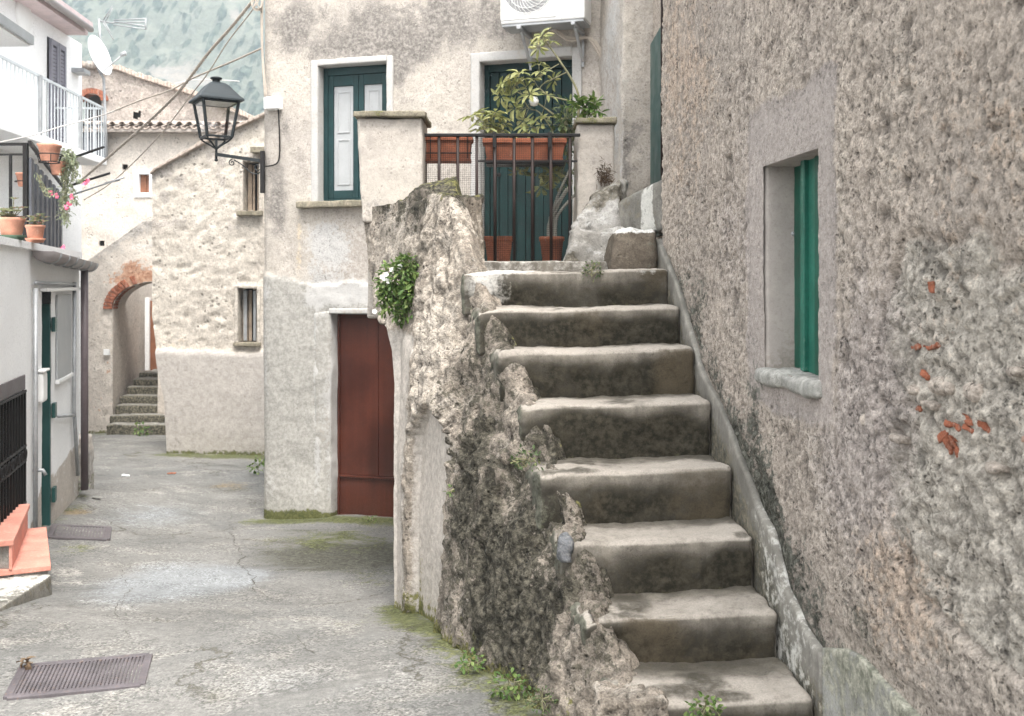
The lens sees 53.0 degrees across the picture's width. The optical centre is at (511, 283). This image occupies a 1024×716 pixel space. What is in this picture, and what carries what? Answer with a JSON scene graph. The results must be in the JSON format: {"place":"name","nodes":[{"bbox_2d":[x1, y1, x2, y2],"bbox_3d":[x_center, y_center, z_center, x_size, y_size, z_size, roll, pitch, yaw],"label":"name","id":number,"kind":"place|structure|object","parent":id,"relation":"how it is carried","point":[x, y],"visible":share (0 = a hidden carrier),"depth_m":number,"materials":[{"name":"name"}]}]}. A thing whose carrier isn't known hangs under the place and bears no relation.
{"place":"outdoors","nodes":[
{"label":"outdoors","id":0,"kind":"place"},
{"bbox_2d":[62,0,264,119],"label":"hills","id":1,"kind":"structure","parent":0,"point":[174,41],"depth_m":283.25,"materials":[{"name":"green plant"}]},
{"bbox_2d":[173,79,238,83],"bbox_3d":[-6.018,-3.953,20.197,1.295,0.206,0.135,0,0,-33],"label":"overhead cable","id":2,"kind":"object","parent":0,"point":[206,79],"visible":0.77,"depth_m":20.21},
{"bbox_2d":[0,433,541,715],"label":"ground","id":3,"kind":"structure","parent":0,"point":[207,584],"depth_m":5.71,"materials":[{"name":"concrete"}]},
{"bbox_2d":[0,504,50,576],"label":"tiled steps","id":4,"kind":"structure","parent":3,"relation":"on","point":[24,549],"depth_m":6.38,"materials":[{"name":"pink tile"}]},
{"bbox_2d":[0,575,51,610],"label":"concrete platform","id":5,"kind":"structure","parent":3,"relation":"on","point":[17,590],"depth_m":5.95,"materials":[{"name":"grey concrete"}]},
{"bbox_2d":[0,13,98,527],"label":"house","id":6,"kind":"structure","parent":3,"relation":"on","point":[40,288],"depth_m":8.32,"materials":[{"name":"paint"}]},
{"bbox_2d":[0,217,25,239],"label":"flower pot","id":7,"kind":"object","parent":6,"relation":"on","point":[11,227],"visible":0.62,"depth_m":6.94,"materials":[{"name":"ceramic"}]},
{"bbox_2d":[0,197,26,218],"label":"succulent","id":8,"kind":"object","parent":7,"relation":"on","point":[3,213],"visible":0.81,"depth_m":6.97,"materials":[{"name":"green plant"}]},
{"bbox_2d":[0,374,27,524],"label":"window grille","id":9,"kind":"object","parent":6,"relation":"attached to","point":[13,453],"depth_m":6.83,"materials":[{"name":"metal"}]},
{"bbox_2d":[0,140,62,247],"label":"terrace railing","id":10,"kind":"object","parent":6,"relation":"on","point":[36,200],"visible":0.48,"depth_m":9.49,"materials":[{"name":"metal"}]},
{"bbox_2d":[14,172,22,186],"bbox_3d":[-4.564,-0.973,9.600,0.170,0.126,0.170,0,0,0],"label":"flower pot","id":11,"kind":"object","parent":10,"relation":"attached to","point":[19,177],"visible":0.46,"depth_m":9.54,"materials":[{"name":"ceramic"}]},
{"bbox_2d":[35,143,63,163],"bbox_3d":[-3.989,-1.123,8.850,0.230,0.160,0.230,0,0,0],"label":"flower pot","id":12,"kind":"object","parent":10,"relation":"hanging from","point":[49,152],"visible":1,"depth_m":8.79,"materials":[{"name":"ceramic"}]},
{"bbox_2d":[69,172,109,186],"bbox_3d":[-4.608,-1.128,11.149,0.662,0.140,0.027,0,0,27],"label":"line rod","id":13,"kind":"object","parent":10,"relation":"attached to","point":[96,177],"visible":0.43,"depth_m":11.08,"materials":[{"name":"metal"}]},
{"bbox_2d":[58,177,123,199],"bbox_3d":[-4.628,-1.042,11.240,1.050,0.213,0.058,0,0,28],"label":"line rod","id":14,"kind":"object","parent":10,"relation":"attached to","point":[112,181],"visible":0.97,"depth_m":11.17,"materials":[{"name":"metal"}]},
{"bbox_2d":[25,225,45,242],"bbox_3d":[-3.461,-0.362,7.450,0.141,0.125,0.141,0,0,0],"label":"flower pot","id":15,"kind":"object","parent":6,"relation":"on","point":[35,233],"visible":0.98,"depth_m":7.40,"materials":[{"name":"ceramic"}]},
{"bbox_2d":[27,213,50,224],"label":"succulent","id":16,"kind":"object","parent":15,"relation":"on","point":[35,219],"visible":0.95,"depth_m":7.43,"materials":[{"name":"green plant"}]},
{"bbox_2d":[22,304,56,525],"bbox_3d":[-3.771,1.156,8.199,0.170,1.987,0.523,0,0,-15],"label":"door","id":17,"kind":"structure","parent":6,"relation":"in","point":[46,308],"depth_m":8.32,"materials":[{"name":"green metal"}]},
{"bbox_2d":[38,368,49,402],"bbox_3d":[-3.584,0.777,7.852,0.061,0.253,0.218,0,0,-15],"label":"mailbox","id":18,"kind":"object","parent":6,"relation":"attached to","point":[42,385],"visible":0.86,"depth_m":7.76,"materials":[{"name":"white plastic"}]},
{"bbox_2d":[49,161,68,175],"bbox_3d":[-4.106,-1.044,9.300,0.171,0.116,0.171,0,0,0],"label":"flower pot","id":19,"kind":"object","parent":6,"relation":"attached to","point":[55,169],"visible":0.69,"depth_m":9.24,"materials":[{"name":"ceramic"}]},
{"bbox_2d":[34,148,89,248],"bbox_3d":[-3.911,-0.757,9.116,0.431,0.938,0.686,0,0,-6],"label":"trailing plant","id":20,"kind":"object","parent":6,"relation":"on","point":[72,161],"visible":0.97,"depth_m":9.20,"materials":[{"name":"green plant"}]},
{"bbox_2d":[0,100,137,142],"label":"overhead cable","id":21,"kind":"object","parent":6,"relation":"attached to","point":[56,127],"visible":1,"depth_m":12.87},
{"bbox_2d":[75,146,104,157],"bbox_3d":[-4.674,-1.404,11.149,0.669,0.152,0.027,0,0,27],"label":"line rod","id":22,"kind":"object","parent":6,"relation":"attached to","point":[93,150],"visible":0.65,"depth_m":11.07,"materials":[{"name":"metal"}]},
{"bbox_2d":[0,0,106,433],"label":"house","id":23,"kind":"structure","parent":3,"relation":"on","point":[41,84],"depth_m":15.02,"materials":[{"name":"paint"}]},
{"bbox_2d":[88,35,126,159],"bbox_3d":[-6.196,-2.833,15.542,0.551,1.884,0.526,0,0,42],"label":"satellite dish","id":24,"kind":"object","parent":23,"relation":"attached to","point":[100,57],"visible":1,"depth_m":15.68,"materials":[{"name":"white metal"}]},
{"bbox_2d":[98,6,145,39],"bbox_3d":[-6.115,-3.927,16.125,0.864,0.878,0.130,0,0,10],"label":"television aerial","id":25,"kind":"object","parent":23,"relation":"attached to","point":[106,26],"visible":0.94,"depth_m":16.13,"materials":[{"name":"metal"}]},
{"bbox_2d":[3,653,152,700],"bbox_3d":[-1.863,1.701,4.439,0.556,0.055,0.471,0,0,-15],"label":"drain cover","id":26,"kind":"object","parent":3,"relation":"on","point":[50,679],"visible":0.98,"depth_m":4.40,"materials":[{"name":"metal"}]},
{"bbox_2d":[16,656,34,669],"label":"dry leaf","id":27,"kind":"object","parent":26,"relation":"on","point":[28,663],"visible":0.98,"depth_m":4.50,"materials":[{"name":"brown plant"}]},
{"bbox_2d":[47,524,111,540],"bbox_3d":[-3.462,1.997,8.221,0.467,0.096,0.569,0,0,-20],"label":"drain cover","id":28,"kind":"object","parent":3,"relation":"on","point":[106,533],"visible":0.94,"depth_m":8.16,"materials":[{"name":"metal"}]},
{"bbox_2d":[79,434,93,489],"bbox_3d":[-4.334,1.890,10.277,0.196,0.769,0.369,0,0,0],"label":"stone bollard","id":29,"kind":"object","parent":3,"relation":"on","point":[90,462],"visible":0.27,"depth_m":10.32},
{"bbox_2d":[88,221,164,433],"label":"house","id":30,"kind":"structure","parent":3,"relation":"on","point":[121,346],"depth_m":18.01,"materials":[{"name":"paint"}]},
{"bbox_2d":[150,301,156,369],"bbox_3d":[-6.767,1.015,20.210,0.700,1.367,0.060,0,0,0],"label":"door","id":31,"kind":"structure","parent":30,"relation":"in","point":[153,365],"depth_m":20.18,"materials":[{"name":"brown wood"}]},
{"bbox_2d":[106,369,165,434],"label":"staircase","id":32,"kind":"structure","parent":3,"relation":"on","point":[139,402],"depth_m":18.05,"materials":[{"name":"grey stone"}]},
{"bbox_2d":[134,421,152,435],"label":"weed","id":33,"kind":"object","parent":3,"relation":"on","point":[141,430],"visible":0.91,"depth_m":17.27,"materials":[{"name":"green plant"}]},
{"bbox_2d":[82,121,242,260],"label":"house","id":34,"kind":"structure","parent":3,"relation":"on","point":[113,212],"depth_m":21.50,"materials":[{"name":"white paint"}]},
{"bbox_2d":[134,169,151,197],"bbox_3d":[-7.707,-2.100,21.555,0.421,0.586,0.170,0,0,0],"label":"window","id":35,"kind":"structure","parent":34,"relation":"in","point":[142,177],"depth_m":21.47,"materials":[{"name":"white paint"}]},
{"bbox_2d":[82,61,253,120],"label":"house","id":36,"kind":"structure","parent":3,"relation":"on","point":[124,86],"depth_m":23.60,"materials":[{"name":"paint"}]},
{"bbox_2d":[150,112,264,454],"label":"house","id":37,"kind":"structure","parent":3,"relation":"on","point":[208,248],"depth_m":14.79,"materials":[{"name":"stone"}]},
{"bbox_2d":[233,285,260,346],"bbox_3d":[-3.809,0.458,14.900,0.399,0.891,0.390,0,0,0],"label":"window","id":38,"kind":"structure","parent":37,"relation":"in","point":[247,302],"depth_m":14.91,"materials":[{"name":"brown wood"}]},
{"bbox_2d":[236,158,262,215],"bbox_3d":[-3.760,-1.396,14.882,0.370,0.853,0.424,0,0,0],"label":"window","id":39,"kind":"structure","parent":37,"relation":"in","point":[251,197],"depth_m":14.95,"materials":[{"name":"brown wood"}]},
{"bbox_2d":[247,455,264,474],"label":"weed","id":40,"kind":"object","parent":3,"relation":"on","point":[257,467],"visible":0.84,"depth_m":12.79,"materials":[{"name":"green plant"}]},
{"bbox_2d":[363,515,376,522],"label":"weed","id":41,"kind":"object","parent":3,"relation":"on","point":[371,519],"visible":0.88,"depth_m":9.45,"materials":[{"name":"green plant"}]},
{"bbox_2d":[367,269,377,318],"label":"terrace","id":42,"kind":"structure","parent":3,"relation":"on","point":[370,315],"depth_m":6.86,"materials":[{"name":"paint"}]},
{"bbox_2d":[484,236,511,260],"bbox_3d":[-0.096,-0.228,7.420,0.209,0.226,0.209,0,0,0],"label":"flower pot","id":43,"kind":"object","parent":42,"relation":"on","point":[506,241],"visible":0.43,"depth_m":7.33,"materials":[{"name":"ceramic"}]},
{"bbox_2d":[539,236,563,260],"bbox_3d":[0.279,-0.225,7.200,0.180,0.211,0.180,0,0,0],"label":"flower pot","id":44,"kind":"object","parent":42,"relation":"on","point":[544,241],"visible":0.59,"depth_m":7.14,"materials":[{"name":"ceramic"}]},
{"bbox_2d":[547,170,574,235],"bbox_3d":[0.360,-0.549,7.184,0.234,0.497,0.089,0,0,0],"label":"bare stem plant","id":45,"kind":"object","parent":44,"relation":"on","point":[558,201],"visible":0.38,"depth_m":7.16,"materials":[{"name":"green plant"}]},
{"bbox_2d":[263,0,600,518],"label":"house","id":46,"kind":"structure","parent":3,"relation":"on","point":[331,66],"depth_m":9.80,"materials":[{"name":"paint"}]},
{"bbox_2d":[81,0,254,178],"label":"overhead cable","id":47,"kind":"object","parent":46,"relation":"attached to","point":[217,42],"visible":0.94,"depth_m":11.25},
{"bbox_2d":[110,48,260,111],"bbox_3d":[-3.872,-2.237,11.657,0.084,0.114,4.478,0,0,-40],"label":"overhead cable","id":48,"kind":"object","parent":46,"relation":"attached to","point":[234,60],"visible":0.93,"depth_m":11.14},
{"bbox_2d":[188,76,264,192],"bbox_3d":[-2.775,-1.445,9.993,0.628,1.125,0.450,0,0,-32],"label":"street lantern","id":49,"kind":"object","parent":46,"relation":"attached to","point":[215,92],"visible":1,"depth_m":9.91,"materials":[{"name":"paint"}]},
{"bbox_2d":[251,0,266,96],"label":"cable tangle","id":50,"kind":"object","parent":46,"relation":"attached to","point":[260,8],"visible":1,"depth_m":9.93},
{"bbox_2d":[84,4,255,199],"bbox_3d":[-4.210,-1.961,12.159,0.093,1.571,5.744,0,0,-38],"label":"overhead cable","id":51,"kind":"object","parent":50,"relation":"attached to","point":[184,103],"visible":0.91,"depth_m":11.35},
{"bbox_2d":[264,96,282,166],"bbox_3d":[-2.310,-1.465,9.906,0.176,0.671,0.108,0,0,17],"label":"junction box","id":52,"kind":"object","parent":46,"relation":"attached to","point":[273,103],"visible":1,"depth_m":9.87,"materials":[{"name":"white plastic"}]},
{"bbox_2d":[324,64,386,200],"bbox_3d":[-1.473,-1.433,9.845,0.708,1.294,0.070,0,0,17],"label":"window","id":53,"kind":"structure","parent":46,"relation":"in","point":[347,90],"depth_m":9.87,"materials":[{"name":"teal paint"}]},
{"bbox_2d":[337,314,393,516],"bbox_3d":[-1.187,1.262,9.778,1.016,1.943,0.088,0,0,17],"label":"door","id":54,"kind":"structure","parent":46,"relation":"in","point":[365,391],"depth_m":9.82,"materials":[{"name":"brown wood"}]},
{"bbox_2d":[484,59,572,260],"bbox_3d":[0.169,-1.057,9.362,0.863,1.914,0.082,0,0,17],"label":"door","id":55,"kind":"structure","parent":46,"relation":"in","point":[492,73],"depth_m":9.36,"materials":[{"name":"teal paint"}]},
{"bbox_2d":[501,0,600,70],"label":"air conditioner","id":56,"kind":"object","parent":46,"relation":"attached to","point":[526,18],"visible":0.84,"depth_m":8.83,"materials":[{"name":"paint"}]},
{"bbox_2d":[454,647,485,673],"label":"weed","id":57,"kind":"object","parent":3,"relation":"on","point":[465,663],"visible":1,"depth_m":4.27,"materials":[{"name":"green plant"}]},
{"bbox_2d":[487,667,530,700],"bbox_3d":[-0.011,1.525,3.914,0.170,0.139,0.134,0,0,0],"label":"weed","id":58,"kind":"object","parent":3,"relation":"on","point":[513,688],"visible":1,"depth_m":3.91,"materials":[{"name":"green plant"}]},
{"bbox_2d":[523,685,558,714],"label":"weed","id":59,"kind":"object","parent":3,"relation":"on","point":[537,699],"visible":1,"depth_m":3.69,"materials":[{"name":"green plant"}]},
{"bbox_2d":[364,176,812,715],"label":"stone staircase","id":60,"kind":"structure","parent":3,"relation":"on","point":[600,563],"depth_m":4.58,"materials":[{"name":"grey stone"}]},
{"bbox_2d":[353,110,431,222],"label":"pillar","id":61,"kind":"structure","parent":60,"relation":"on","point":[392,154],"depth_m":6.70,"materials":[{"name":"paint"}]},
{"bbox_2d":[371,252,418,328],"bbox_3d":[-0.634,0.041,5.977,0.444,0.451,0.241,0,0,25],"label":"wall plant","id":62,"kind":"object","parent":60,"relation":"on","point":[394,293],"depth_m":5.94,"materials":[{"name":"green plant"}]},
{"bbox_2d":[442,484,454,496],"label":"weed","id":63,"kind":"object","parent":60,"relation":"on","point":[449,492],"visible":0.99,"depth_m":4.92,"materials":[{"name":"green plant"}]},
{"bbox_2d":[424,133,579,260],"bbox_3d":[-0.081,-0.553,6.861,1.074,0.902,0.037,0,0,0],"label":"iron railing","id":64,"kind":"object","parent":60,"relation":"on","point":[551,160],"visible":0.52,"depth_m":6.86,"materials":[{"name":"black metal"}]},
{"bbox_2d":[425,137,473,163],"bbox_3d":[-0.442,-0.921,7.008,0.353,0.181,0.195,0,0,0],"label":"planter box","id":65,"kind":"object","parent":64,"relation":"hanging from","point":[451,149],"visible":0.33,"depth_m":6.94,"materials":[{"name":"ceramic"}]},
{"bbox_2d":[482,132,566,166],"bbox_3d":[0.085,-0.909,6.982,0.570,0.206,0.296,0,0,0],"label":"planter box","id":66,"kind":"object","parent":64,"relation":"hanging from","point":[525,149],"visible":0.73,"depth_m":6.95,"materials":[{"name":"ceramic"}]},
{"bbox_2d":[457,107,514,132],"bbox_3d":[-0.181,-1.112,7.047,0.426,0.214,0.284,0,0,-22],"label":"bushy plant","id":67,"kind":"object","parent":66,"relation":"in","point":[485,127],"visible":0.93,"depth_m":7.05,"materials":[{"name":"green plant"}]},
{"bbox_2d":[491,28,579,196],"bbox_3d":[0.164,-1.197,7.172,0.630,1.194,0.354,0,0,0],"label":"umbrella plant","id":68,"kind":"object","parent":66,"relation":"in","point":[533,100],"visible":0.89,"depth_m":7.19,"materials":[{"name":"green plant"}]},
{"bbox_2d":[510,443,543,471],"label":"weed","id":69,"kind":"object","parent":60,"relation":"on","point":[519,466],"visible":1,"depth_m":4.28,"materials":[{"name":"green plant"}]},
{"bbox_2d":[580,260,602,281],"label":"weed","id":70,"kind":"object","parent":60,"relation":"on","point":[592,269],"visible":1,"depth_m":5.38,"materials":[{"name":"green plant"}]},
{"bbox_2d":[563,226,623,261],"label":"rubble kerb","id":71,"kind":"structure","parent":60,"relation":"on","point":[584,245],"depth_m":5.96,"materials":[{"name":"grey stone"}]},
{"bbox_2d":[569,179,627,233],"bbox_3d":[0.581,-0.499,6.752,0.414,0.446,0.751,0,0,3],"label":"rubble mound","id":72,"kind":"object","parent":71,"relation":"on","point":[600,210],"visible":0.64,"depth_m":6.48,"materials":[{"name":"grey stone"}]},
{"bbox_2d":[595,156,616,189],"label":"dry tuft","id":73,"kind":"object","parent":72,"relation":"on","point":[605,177],"visible":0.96,"depth_m":6.85,"materials":[{"name":"plant"}]},
{"bbox_2d":[572,117,616,222],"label":"pillar","id":74,"kind":"structure","parent":60,"relation":"on","point":[594,141],"depth_m":6.90,"materials":[{"name":"paint"}]},
{"bbox_2d":[546,94,576,191],"bbox_3d":[0.398,-0.997,7.245,0.318,0.706,0.296,0,0,0],"label":"potted shrub","id":75,"kind":"object","parent":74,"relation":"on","point":[561,128],"visible":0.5,"depth_m":7.21,"materials":[{"name":"green plant"}]},
{"bbox_2d":[565,90,609,117],"bbox_3d":[0.507,-1.230,7.099,0.326,0.221,0.184,0,0,-12],"label":"leafy plant","id":76,"kind":"object","parent":74,"relation":"on","point":[586,110],"visible":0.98,"depth_m":7.07,"materials":[{"name":"green plant"}]},
{"bbox_2d":[604,227,657,268],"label":"stone block","id":77,"kind":"structure","parent":60,"relation":"on","point":[630,248],"depth_m":5.64,"materials":[{"name":"grey stone"}]},
{"bbox_2d":[618,179,662,233],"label":"parapet wall","id":78,"kind":"structure","parent":77,"relation":"on","point":[641,209],"depth_m":6.19,"materials":[{"name":"white paint"}]},
{"bbox_2d":[683,691,726,715],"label":"weed","id":79,"kind":"object","parent":60,"relation":"on","point":[704,709],"visible":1,"depth_m":3.11,"materials":[{"name":"green plant"}]},
{"bbox_2d":[650,0,1023,715],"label":"house","id":80,"kind":"structure","parent":3,"relation":"on","point":[840,246],"depth_m":3.06,"materials":[{"name":"paint"}]},
{"bbox_2d":[599,0,652,196],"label":"buttress","id":81,"kind":"structure","parent":80,"relation":"attached to","point":[626,33],"depth_m":8.01,"materials":[{"name":"paint"}]},
{"bbox_2d":[650,27,662,236],"bbox_3d":[1.067,-1.075,7.300,0.059,1.450,0.800,0,0,0],"label":"door","id":82,"kind":"structure","parent":80,"relation":"in","point":[655,46],"depth_m":7.42,"materials":[{"name":"green wood"}]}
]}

